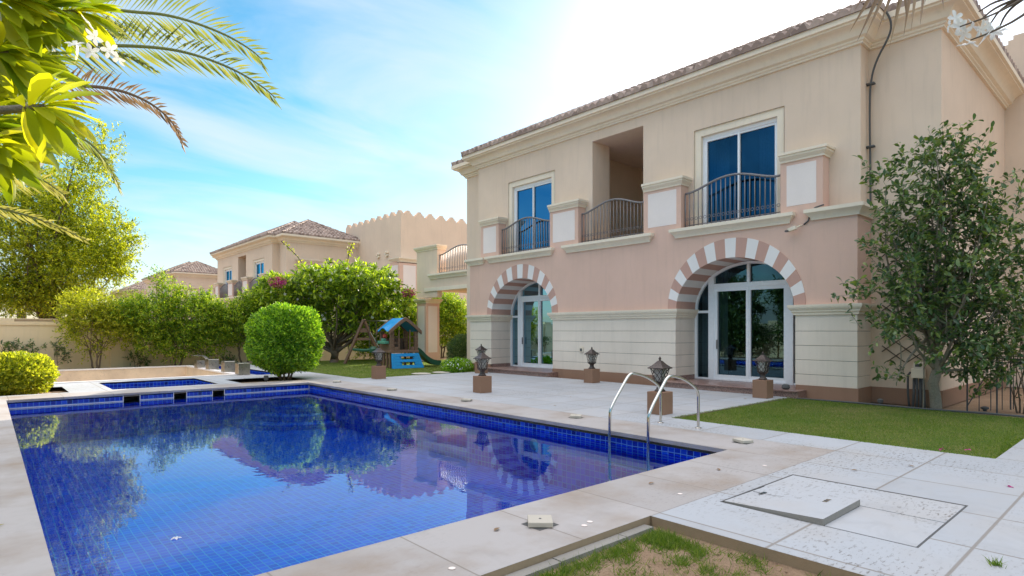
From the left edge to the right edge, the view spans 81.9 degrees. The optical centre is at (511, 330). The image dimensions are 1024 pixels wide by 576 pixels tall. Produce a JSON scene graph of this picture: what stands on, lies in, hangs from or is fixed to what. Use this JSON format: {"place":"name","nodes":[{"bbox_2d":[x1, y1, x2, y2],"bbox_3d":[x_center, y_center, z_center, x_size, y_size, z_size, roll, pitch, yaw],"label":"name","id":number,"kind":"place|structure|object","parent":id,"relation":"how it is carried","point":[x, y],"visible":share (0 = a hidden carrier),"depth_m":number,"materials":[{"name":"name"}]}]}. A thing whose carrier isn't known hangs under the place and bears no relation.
{"place":"outdoors","nodes":[
{"label":"outdoors","id":0,"kind":"place"},
{"bbox_2d":[55,367,222,383],"bbox_3d":[-13.941,2.075,20.557,6.100,1.150,6.550,0,0,-42],"label":"sunken pit","id":1,"kind":"object","parent":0,"point":[87,375],"visible":0.14,"depth_m":23.38,"materials":[{"name":"stone"}]},
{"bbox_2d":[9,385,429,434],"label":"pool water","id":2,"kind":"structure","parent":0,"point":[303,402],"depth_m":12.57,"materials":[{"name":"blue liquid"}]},
{"bbox_2d":[16,389,693,575],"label":"pool basin","id":3,"kind":"object","parent":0,"point":[242,497],"visible":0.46,"depth_m":9.55,"materials":[{"name":"blue tile"}]},
{"bbox_2d":[7,384,308,408],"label":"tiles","id":4,"kind":"object","parent":3,"relation":"on","point":[149,399],"visible":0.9,"depth_m":14.47,"materials":[{"name":"blue tile"}]},
{"bbox_2d":[124,390,223,401],"bbox_3d":[-8.640,1.675,15.088,2.310,0.250,0.529,0,0,-42],"label":"spill channel","id":5,"kind":"object","parent":3,"relation":"attached to","point":[175,396],"visible":0.19,"depth_m":15.26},
{"bbox_2d":[7,366,709,458],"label":"waterline tiles","id":6,"kind":"object","parent":3,"relation":"attached to","point":[589,436],"visible":0.21,"depth_m":13.26,"materials":[{"name":"blue tile"}]},
{"bbox_2d":[409,415,413,423],"bbox_3d":[-2.223,1.950,13.014,0.040,0.200,0.200,0,0,-42],"label":"pool lamp","id":7,"kind":"object","parent":3,"relation":"attached to","point":[411,419],"visible":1,"depth_m":12.98,"materials":[{"name":"blue glass"}]},
{"bbox_2d":[530,439,537,449],"bbox_3d":[0.369,1.950,10.100,0.040,0.200,0.200,0,0,-42],"label":"pool lamp","id":8,"kind":"object","parent":3,"relation":"attached to","point":[533,444],"visible":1,"depth_m":10.07,"materials":[{"name":"blue glass"}]},
{"bbox_2d":[606,372,700,481],"bbox_3d":[2.118,1.598,8.872,1.500,1.921,0.780,0,0,-42],"label":"pool ladder","id":9,"kind":"object","parent":3,"relation":"on","point":[609,463],"visible":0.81,"depth_m":8.71,"materials":[{"name":"silver metal"}]},
{"bbox_2d":[0,364,1023,575],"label":"terrace paving","id":10,"kind":"structure","parent":0,"point":[987,521],"depth_m":5.99,"materials":[{"name":"grey stone"}]},
{"bbox_2d":[54,365,236,383],"bbox_3d":[-13.941,1.505,20.557,6.600,0.050,7.050,0,0,-42],"label":"pit coping","id":11,"kind":"object","parent":10,"relation":"on","point":[218,371],"visible":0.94,"depth_m":21.94,"materials":[{"name":"beige stone"}]},
{"bbox_2d":[190,355,208,367],"bbox_3d":[-12.554,1.240,23.766,0.600,0.520,0.440,0,0,-42],"label":"cube","id":12,"kind":"object","parent":11,"relation":"on","point":[199,363],"visible":0.82,"depth_m":23.64,"materials":[{"name":"grey stone"}]},
{"bbox_2d":[206,359,218,369],"bbox_3d":[-11.563,1.300,22.773,0.380,0.400,0.380,0,0,-42],"label":"steel cube","id":13,"kind":"object","parent":11,"relation":"on","point":[212,363],"visible":0.94,"depth_m":22.63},
{"bbox_2d":[221,361,234,371],"bbox_3d":[-10.252,1.300,21.330,0.380,0.400,0.380,0,0,-42],"label":"steel cube","id":14,"kind":"object","parent":11,"relation":"on","point":[227,366],"visible":0.86,"depth_m":21.19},
{"bbox_2d":[235,363,249,374],"bbox_3d":[-9.188,1.300,20.135,0.380,0.400,0.380,0,0,-42],"label":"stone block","id":15,"kind":"object","parent":10,"relation":"on","point":[242,368],"visible":0.91,"depth_m":20.00,"materials":[{"name":"grey stone"}]},
{"bbox_2d":[11,382,716,575],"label":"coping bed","id":16,"kind":"object","parent":10,"relation":"on","point":[512,568],"visible":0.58,"depth_m":4.29,"materials":[{"name":"grey stone"}]},
{"bbox_2d":[6,382,307,401],"bbox_3d":[-8.421,1.523,14.948,6.670,0.044,0.070,0,0,-42],"label":"coping lip","id":17,"kind":"object","parent":16,"relation":"attached to","point":[21,400],"visible":0.79,"depth_m":14.43,"materials":[{"name":"beige stone"}]},
{"bbox_2d":[7,382,725,575],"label":"coping edge","id":18,"kind":"object","parent":16,"relation":"attached to","point":[641,438],"visible":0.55,"depth_m":9.68,"materials":[{"name":"stone"}]},
{"bbox_2d":[0,378,834,575],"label":"pool coping","id":19,"kind":"object","parent":16,"relation":"on","point":[477,546],"visible":0.91,"depth_m":5.01,"materials":[{"name":"stone"}]},
{"bbox_2d":[461,398,471,401],"bbox_3d":[-0.966,1.474,12.579,0.246,0.049,0.247,0,0,38],"label":"stone lid","id":20,"kind":"object","parent":19,"relation":"on","point":[465,399],"visible":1,"depth_m":12.49,"materials":[{"name":"white stone"}]},
{"bbox_2d":[522,515,558,530],"bbox_3d":[0.217,1.475,4.570,0.253,0.046,0.253,0,0,-28],"label":"stone lid","id":21,"kind":"object","parent":19,"relation":"on","point":[540,522],"visible":1,"depth_m":4.50,"materials":[{"name":"beige stone"}]},
{"bbox_2d":[568,414,584,418],"bbox_3d":[1.105,1.474,10.191,0.251,0.049,0.250,0,0,36],"label":"stone lid","id":22,"kind":"object","parent":19,"relation":"on","point":[576,416],"visible":1,"depth_m":10.13,"materials":[{"name":"white stone"}]},
{"bbox_2d":[732,437,753,443],"bbox_3d":[3.098,1.474,7.922,0.229,0.049,0.230,0,0,-36],"label":"stone lid","id":23,"kind":"object","parent":19,"relation":"on","point":[742,440],"visible":1,"depth_m":7.87,"materials":[{"name":"white stone"}]},
{"bbox_2d":[371,346,385,378],"bbox_3d":[-4.166,0.980,18.447,0.330,1.040,0.330,0,0,-42],"label":"pedestal lantern","id":24,"kind":"object","parent":10,"relation":"on","point":[378,370],"visible":1,"depth_m":18.36,"materials":[{"name":"stone"}]},
{"bbox_2d":[475,344,487,373],"bbox_3d":[-1.086,0.980,20.852,0.330,1.040,0.330,0,0,-42],"label":"pedestal lantern","id":25,"kind":"object","parent":10,"relation":"on","point":[480,348],"visible":0.52,"depth_m":20.80,"materials":[{"name":"metal"}]},
{"bbox_2d":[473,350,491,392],"bbox_3d":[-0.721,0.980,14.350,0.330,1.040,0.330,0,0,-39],"label":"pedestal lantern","id":26,"kind":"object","parent":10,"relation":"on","point":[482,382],"visible":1,"depth_m":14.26,"materials":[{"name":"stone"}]},
{"bbox_2d":[584,347,599,382],"bbox_3d":[2.304,0.980,17.042,0.330,1.040,0.330,0,0,-42],"label":"pedestal lantern","id":27,"kind":"object","parent":10,"relation":"on","point":[591,374],"visible":1,"depth_m":16.96,"materials":[{"name":"stone"}]},
{"bbox_2d":[647,357,672,414],"bbox_3d":[2.677,0.980,10.681,0.330,1.040,0.330,0,0,-43],"label":"pedestal lantern","id":28,"kind":"object","parent":10,"relation":"on","point":[659,368],"visible":0.88,"depth_m":10.60,"materials":[{"name":"stone"}]},
{"bbox_2d":[752,352,772,398],"bbox_3d":[5.624,0.980,13.236,0.330,1.040,0.330,0,0,-43],"label":"pedestal lantern","id":29,"kind":"object","parent":10,"relation":"on","point":[762,386],"visible":1,"depth_m":13.16,"materials":[{"name":"stone"}]},
{"bbox_2d":[720,474,966,547],"bbox_3d":[2.866,1.530,5.120,1.490,0.180,1.480,0,0,-42],"label":"inspection hatch","id":30,"kind":"object","parent":10,"relation":"in","point":[911,521],"visible":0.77,"depth_m":4.94,"materials":[{"name":"concrete"}]},
{"bbox_2d":[985,556,1006,568],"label":"paving weed","id":31,"kind":"object","parent":10,"relation":"on","point":[997,563],"visible":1,"depth_m":3.77,"materials":[{"name":"green plant"}]},
{"bbox_2d":[0,0,1023,318],"label":"sky","id":32,"kind":"structure","parent":0,"point":[381,97],"materials":[{"name":"blue"}]},
{"bbox_2d":[38,356,1023,418],"bbox_3d":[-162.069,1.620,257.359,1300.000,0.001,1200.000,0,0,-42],"label":"ground","id":33,"kind":"structure","parent":0,"point":[973,405],"depth_m":13.70,"materials":[{"name":"soil"}]},
{"bbox_2d":[0,339,20,352],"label":"wall plant","id":34,"kind":"object","parent":33,"relation":"on","point":[7,345],"depth_m":22.48,"materials":[{"name":"green plant"}]},
{"bbox_2d":[7,337,42,353],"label":"wall plant","id":35,"kind":"object","parent":33,"relation":"on","point":[23,348],"depth_m":22.78,"materials":[{"name":"green plant"}]},
{"bbox_2d":[0,350,60,395],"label":"golden bush","id":36,"kind":"object","parent":33,"relation":"on","point":[24,373],"visible":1,"depth_m":14.11,"materials":[{"name":"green plant"}]},
{"bbox_2d":[3,294,71,317],"bbox_3d":[-25.733,-0.192,30.996,5.139,3.798,5.136,0,0,-42],"label":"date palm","id":37,"kind":"object","parent":33,"relation":"on","point":[23,316],"visible":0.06,"depth_m":30.83,"materials":[{"name":"green plant"}]},
{"bbox_2d":[43,337,71,365],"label":"wall plant","id":38,"kind":"object","parent":33,"relation":"on","point":[59,348],"depth_m":23.50,"materials":[{"name":"green plant"}]},
{"bbox_2d":[0,114,148,318],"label":"shade tree","id":39,"kind":"object","parent":33,"relation":"on","point":[40,278],"visible":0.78,"depth_m":25.49,"materials":[{"name":"green plant"}]},
{"bbox_2d":[48,283,148,368],"bbox_3d":[-16.581,-0.094,23.982,3.598,3.613,2.042,0,0,-42],"label":"hedge shrub","id":40,"kind":"object","parent":33,"relation":"on","point":[95,316],"visible":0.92,"depth_m":23.51,"materials":[{"name":"green plant"}]},
{"bbox_2d":[96,286,141,299],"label":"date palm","id":41,"kind":"object","parent":33,"relation":"on","point":[114,292],"visible":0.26,"depth_m":46.13,"materials":[{"name":"green plant"}]},
{"bbox_2d":[117,281,146,310],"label":"villa","id":42,"kind":"object","parent":33,"relation":"on","point":[142,285],"visible":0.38,"depth_m":98.35,"materials":[{"name":"beige paint"}]},
{"bbox_2d":[123,350,151,366],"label":"wall plant","id":43,"kind":"object","parent":33,"relation":"on","point":[139,361],"depth_m":25.30,"materials":[{"name":"green plant"}]},
{"bbox_2d":[0,0,283,244],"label":"date palm","id":44,"kind":"object","parent":33,"relation":"on","point":[124,55],"visible":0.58,"depth_m":5.43,"materials":[{"name":"green plant"}]},
{"bbox_2d":[104,264,237,365],"bbox_3d":[-14.655,-0.558,25.561,5.566,4.545,2.463,0,0,-42],"label":"hedge shrub","id":45,"kind":"object","parent":33,"relation":"on","point":[167,308],"visible":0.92,"depth_m":25.23,"materials":[{"name":"green plant"}]},
{"bbox_2d":[141,261,216,319],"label":"villa","id":46,"kind":"object","parent":33,"relation":"on","point":[196,274],"visible":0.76,"depth_m":70.52,"materials":[{"name":"beige paint"}]},
{"bbox_2d":[215,351,238,362],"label":"wall plant","id":47,"kind":"object","parent":33,"relation":"on","point":[230,359],"depth_m":27.69,"materials":[{"name":"green plant"}]},
{"bbox_2d":[0,318,466,369],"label":"garden wall","id":48,"kind":"structure","parent":33,"relation":"on","point":[39,332],"depth_m":24.47,"materials":[{"name":"beige paint"}]},
{"bbox_2d":[206,284,269,362],"bbox_3d":[-12.512,-0.251,27.419,3.596,3.934,2.382,0,0,-42],"label":"hedge shrub","id":49,"kind":"object","parent":33,"relation":"on","point":[244,306],"visible":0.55,"depth_m":26.90,"materials":[{"name":"green plant"}]},
{"bbox_2d":[265,271,289,301],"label":"bougainvillea","id":50,"kind":"object","parent":33,"relation":"on","point":[276,281],"visible":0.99,"depth_m":26.18,"materials":[{"name":"pink plant"}]},
{"bbox_2d":[243,301,325,380],"bbox_3d":[-7.071,0.353,18.479,2.394,2.561,2.377,0,0,-42],"label":"clipped bush","id":51,"kind":"object","parent":33,"relation":"on","point":[282,338],"visible":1,"depth_m":17.81,"materials":[{"name":"green plant"}]},
{"bbox_2d":[281,241,319,361],"bbox_3d":[-9.982,-1.332,28.184,1.854,5.869,0.792,0,0,-33],"label":"bougainvillea","id":52,"kind":"object","parent":33,"relation":"on","point":[288,248],"visible":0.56,"depth_m":27.98,"materials":[{"name":"green plant"}]},
{"bbox_2d":[209,210,466,320],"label":"villa","id":53,"kind":"object","parent":33,"relation":"on","point":[393,239],"visible":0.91,"depth_m":43.29,"materials":[{"name":"beige paint"}]},
{"bbox_2d":[226,269,231,297],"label":"window frame","id":54,"kind":"structure","parent":53,"relation":"in","point":[228,272],"depth_m":50.72,"materials":[{"name":"white glass"}]},
{"bbox_2d":[256,261,263,277],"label":"window frame","id":55,"kind":"structure","parent":53,"relation":"in","point":[259,265],"depth_m":45.04,"materials":[{"name":"white glass"}]},
{"bbox_2d":[345,243,354,360],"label":"bougainvillea","id":56,"kind":"object","parent":33,"relation":"on","point":[348,267],"visible":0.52,"depth_m":28.00,"materials":[{"name":"green plant"}]},
{"bbox_2d":[344,294,416,359],"bbox_3d":[-6.424,-0.227,31.169,3.528,4.005,4.950,0,0,-85],"label":"hedge shrub","id":57,"kind":"object","parent":33,"relation":"on","point":[412,315],"visible":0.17,"depth_m":30.62,"materials":[{"name":"green plant"}]},
{"bbox_2d":[431,292,466,357],"bbox_3d":[-3.371,-0.423,34.494,3.552,4.284,2.686,0,0,-42],"label":"hedge shrub","id":58,"kind":"object","parent":33,"relation":"on","point":[451,325],"visible":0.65,"depth_m":34.02,"materials":[{"name":"green plant"}]},
{"bbox_2d":[446,333,466,362],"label":"dark bush","id":59,"kind":"object","parent":33,"relation":"on","point":[456,343],"visible":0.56,"depth_m":25.32,"materials":[{"name":"green plant"}]},
{"bbox_2d":[505,524,653,575],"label":"concrete kerb","id":60,"kind":"structure","parent":33,"relation":"on","point":[590,548],"depth_m":4.13,"materials":[{"name":"grey concrete"}]},
{"bbox_2d":[413,0,1023,407],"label":"villa","id":61,"kind":"object","parent":33,"relation":"on","point":[641,228],"visible":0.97,"depth_m":15.67,"materials":[{"name":"beige paint"}]},
{"bbox_2d":[514,178,551,252],"bbox_3d":[0.784,-4.005,20.970,0.090,2.490,2.010,0,0,-42],"label":"window frame","id":62,"kind":"structure","parent":61,"relation":"in","point":[532,199],"depth_m":21.06,"materials":[{"name":"blue glass"}]},
{"bbox_2d":[703,118,776,224],"bbox_3d":[5.882,-3.995,15.240,0.090,2.470,2.050,0,0,-42],"label":"window frame","id":63,"kind":"structure","parent":61,"relation":"in","point":[752,148],"depth_m":15.23,"materials":[{"name":"blue glass"}]},
{"bbox_2d":[785,204,823,231],"bbox_3d":[6.656,-2.548,13.438,0.828,0.536,0.211,0,0,36],"label":"security camera","id":64,"kind":"object","parent":61,"relation":"attached to","point":[792,228],"visible":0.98,"depth_m":13.50,"materials":[{"name":"white plastic"}]},
{"bbox_2d":[866,11,891,200],"bbox_3d":[8.012,-4.830,12.905,0.189,4.060,0.714,0,0,-2],"label":"drain hose","id":65,"kind":"object","parent":61,"relation":"attached to","point":[870,84],"visible":0.82,"depth_m":13.15,"materials":[{"name":"brown plastic"}]},
{"bbox_2d":[881,216,920,362],"bbox_3d":[8.434,-0.910,12.792,0.024,3.197,0.754,0,0,-42],"label":"trellis","id":66,"kind":"object","parent":61,"relation":"attached to","point":[893,313],"visible":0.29,"depth_m":12.86,"materials":[{"name":"wood"}]},
{"bbox_2d":[850,0,943,43],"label":"fan palm","id":67,"kind":"object","parent":33,"relation":"on","point":[906,4],"visible":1,"depth_m":2.98,"materials":[{"name":"green plant"}]},
{"bbox_2d":[907,362,925,407],"bbox_3d":[8.558,1.142,12.478,0.183,0.963,0.357,0,0,-42],"label":"meter box","id":68,"kind":"object","parent":33,"relation":"on","point":[916,372],"visible":0.74,"depth_m":12.42,"materials":[{"name":"metal"}]},
{"bbox_2d":[923,331,926,407],"bbox_3d":[8.072,0.600,11.519,0.106,2.001,0.028,0,0,34],"label":"plant stake","id":69,"kind":"object","parent":33,"relation":"on","point":[923,376],"visible":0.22,"depth_m":11.53,"materials":[{"name":"brown wood"}]},
{"bbox_2d":[830,113,1023,408],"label":"citrus tree","id":70,"kind":"object","parent":33,"relation":"on","point":[936,310],"visible":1,"depth_m":10.90,"materials":[{"name":"green plant"}]},
{"bbox_2d":[980,406,988,410],"bbox_3d":[9.511,1.570,11.876,0.140,0.100,0.133,0,0,-42],"label":"spot lamp","id":71,"kind":"object","parent":33,"relation":"on","point":[984,408],"visible":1,"depth_m":11.85,"materials":[{"name":"black metal"}]},
{"bbox_2d":[966,356,1023,412],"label":"metal rack","id":72,"kind":"object","parent":33,"relation":"on","point":[967,403],"visible":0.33,"depth_m":11.72,"materials":[{"name":"black metal"}]},
{"bbox_2d":[983,267,1023,413],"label":"dry shrub","id":73,"kind":"object","parent":33,"relation":"on","point":[1021,378],"visible":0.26,"depth_m":11.56,"materials":[{"name":"green plant"}]},
{"bbox_2d":[250,369,961,575],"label":"terrace bed","id":74,"kind":"object","parent":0,"point":[777,557],"visible":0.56,"depth_m":4.18,"materials":[{"name":"beige stone"}]},
{"bbox_2d":[305,359,1023,457],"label":"lawn","id":75,"kind":"structure","parent":0,"point":[1001,423],"depth_m":9.77,"materials":[{"name":"green plant"}]},
{"bbox_2d":[248,256,416,362],"bbox_3d":[-8.454,-0.862,28.249,7.870,5.268,4.324,0,0,-2],"label":"frangipani tree","id":76,"kind":"object","parent":75,"relation":"on","point":[364,297],"visible":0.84,"depth_m":27.48,"materials":[{"name":"green plant"}]},
{"bbox_2d":[250,358,474,377],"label":"lawn grass","id":77,"kind":"structure","parent":75,"relation":"on","point":[367,370],"depth_m":23.31,"materials":[{"name":"green plant"}]},
{"bbox_2d":[343,317,440,368],"bbox_3d":[-5.302,0.508,25.982,2.682,2.115,4.982,0,0,-42],"label":"play set","id":78,"kind":"object","parent":75,"relation":"on","point":[398,347],"visible":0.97,"depth_m":24.32,"materials":[{"name":"blue plastic"}]},
{"bbox_2d":[399,284,419,348],"bbox_3d":[-5.217,-0.273,28.672,1.016,3.754,3.570,0,0,-20],"label":"bougainvillea","id":79,"kind":"object","parent":75,"relation":"on","point":[408,293],"visible":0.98,"depth_m":27.30,"materials":[{"name":"green plant"}]},
{"bbox_2d":[412,373,430,374],"bbox_3d":[-3.158,1.499,20.548,0.667,0.042,0.667,0,0,-42],"label":"stepping stone","id":80,"kind":"object","parent":75,"relation":"on","point":[420,373],"visible":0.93,"depth_m":20.37,"materials":[{"name":"grey stone"}]},
{"bbox_2d":[432,371,450,373],"bbox_3d":[-2.519,1.499,21.184,0.665,0.042,0.665,0,0,20],"label":"stepping stone","id":81,"kind":"object","parent":75,"relation":"on","point":[439,372],"visible":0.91,"depth_m":20.94,"materials":[{"name":"grey stone"}]},
{"bbox_2d":[442,359,467,372],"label":"flower bush","id":82,"kind":"object","parent":75,"relation":"on","point":[452,367],"visible":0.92,"depth_m":21.28,"materials":[{"name":"green plant"}]},
{"bbox_2d":[440,357,473,370],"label":"flower bush","id":83,"kind":"object","parent":75,"relation":"on","point":[470,365],"visible":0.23,"depth_m":22.33,"materials":[{"name":"green plant"}]},
{"bbox_2d":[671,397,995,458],"bbox_3d":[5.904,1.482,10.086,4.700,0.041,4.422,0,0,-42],"label":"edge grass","id":84,"kind":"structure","parent":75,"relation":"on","point":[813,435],"depth_m":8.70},
{"bbox_2d":[700,400,999,456],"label":"dry lawn grass","id":85,"kind":"structure","parent":75,"relation":"on","point":[865,422],"depth_m":9.94,"materials":[{"name":"green plant"}]},
{"bbox_2d":[797,398,1023,417],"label":"bed edging","id":86,"kind":"object","parent":75,"relation":"on","point":[987,413],"visible":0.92,"depth_m":11.38,"materials":[{"name":"grey concrete"}]},
{"bbox_2d":[544,526,819,575],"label":"soil bed","id":87,"kind":"object","parent":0,"point":[659,566],"visible":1,"depth_m":3.97,"materials":[{"name":"brown soil"}]},
{"bbox_2d":[0,0,127,206],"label":"frangipani tree","id":88,"kind":"object","parent":87,"relation":"on","point":[34,136],"visible":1,"depth_m":2.11,"materials":[{"name":"green plant"}]},
{"bbox_2d":[529,523,823,575],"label":"weeds","id":89,"kind":"object","parent":87,"relation":"on","point":[667,540],"visible":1,"depth_m":4.07,"materials":[{"name":"green plant"}]},
{"bbox_2d":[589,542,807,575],"bbox_3d":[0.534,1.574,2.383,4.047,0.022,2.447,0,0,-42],"label":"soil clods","id":90,"kind":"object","parent":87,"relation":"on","point":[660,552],"visible":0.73,"depth_m":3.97,"materials":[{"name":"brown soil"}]},
{"bbox_2d":[947,0,1023,46],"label":"frangipani tree","id":91,"kind":"object","parent":87,"relation":"on","point":[988,26],"visible":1,"depth_m":2.64,"materials":[{"name":"white plant"}]},
{"bbox_2d":[781,384,789,388],"bbox_3d":[6.319,1.290,13.628,0.185,0.120,0.185,0,0,26],"label":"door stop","id":92,"kind":"object","parent":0,"point":[785,386],"depth_m":13.56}
]}

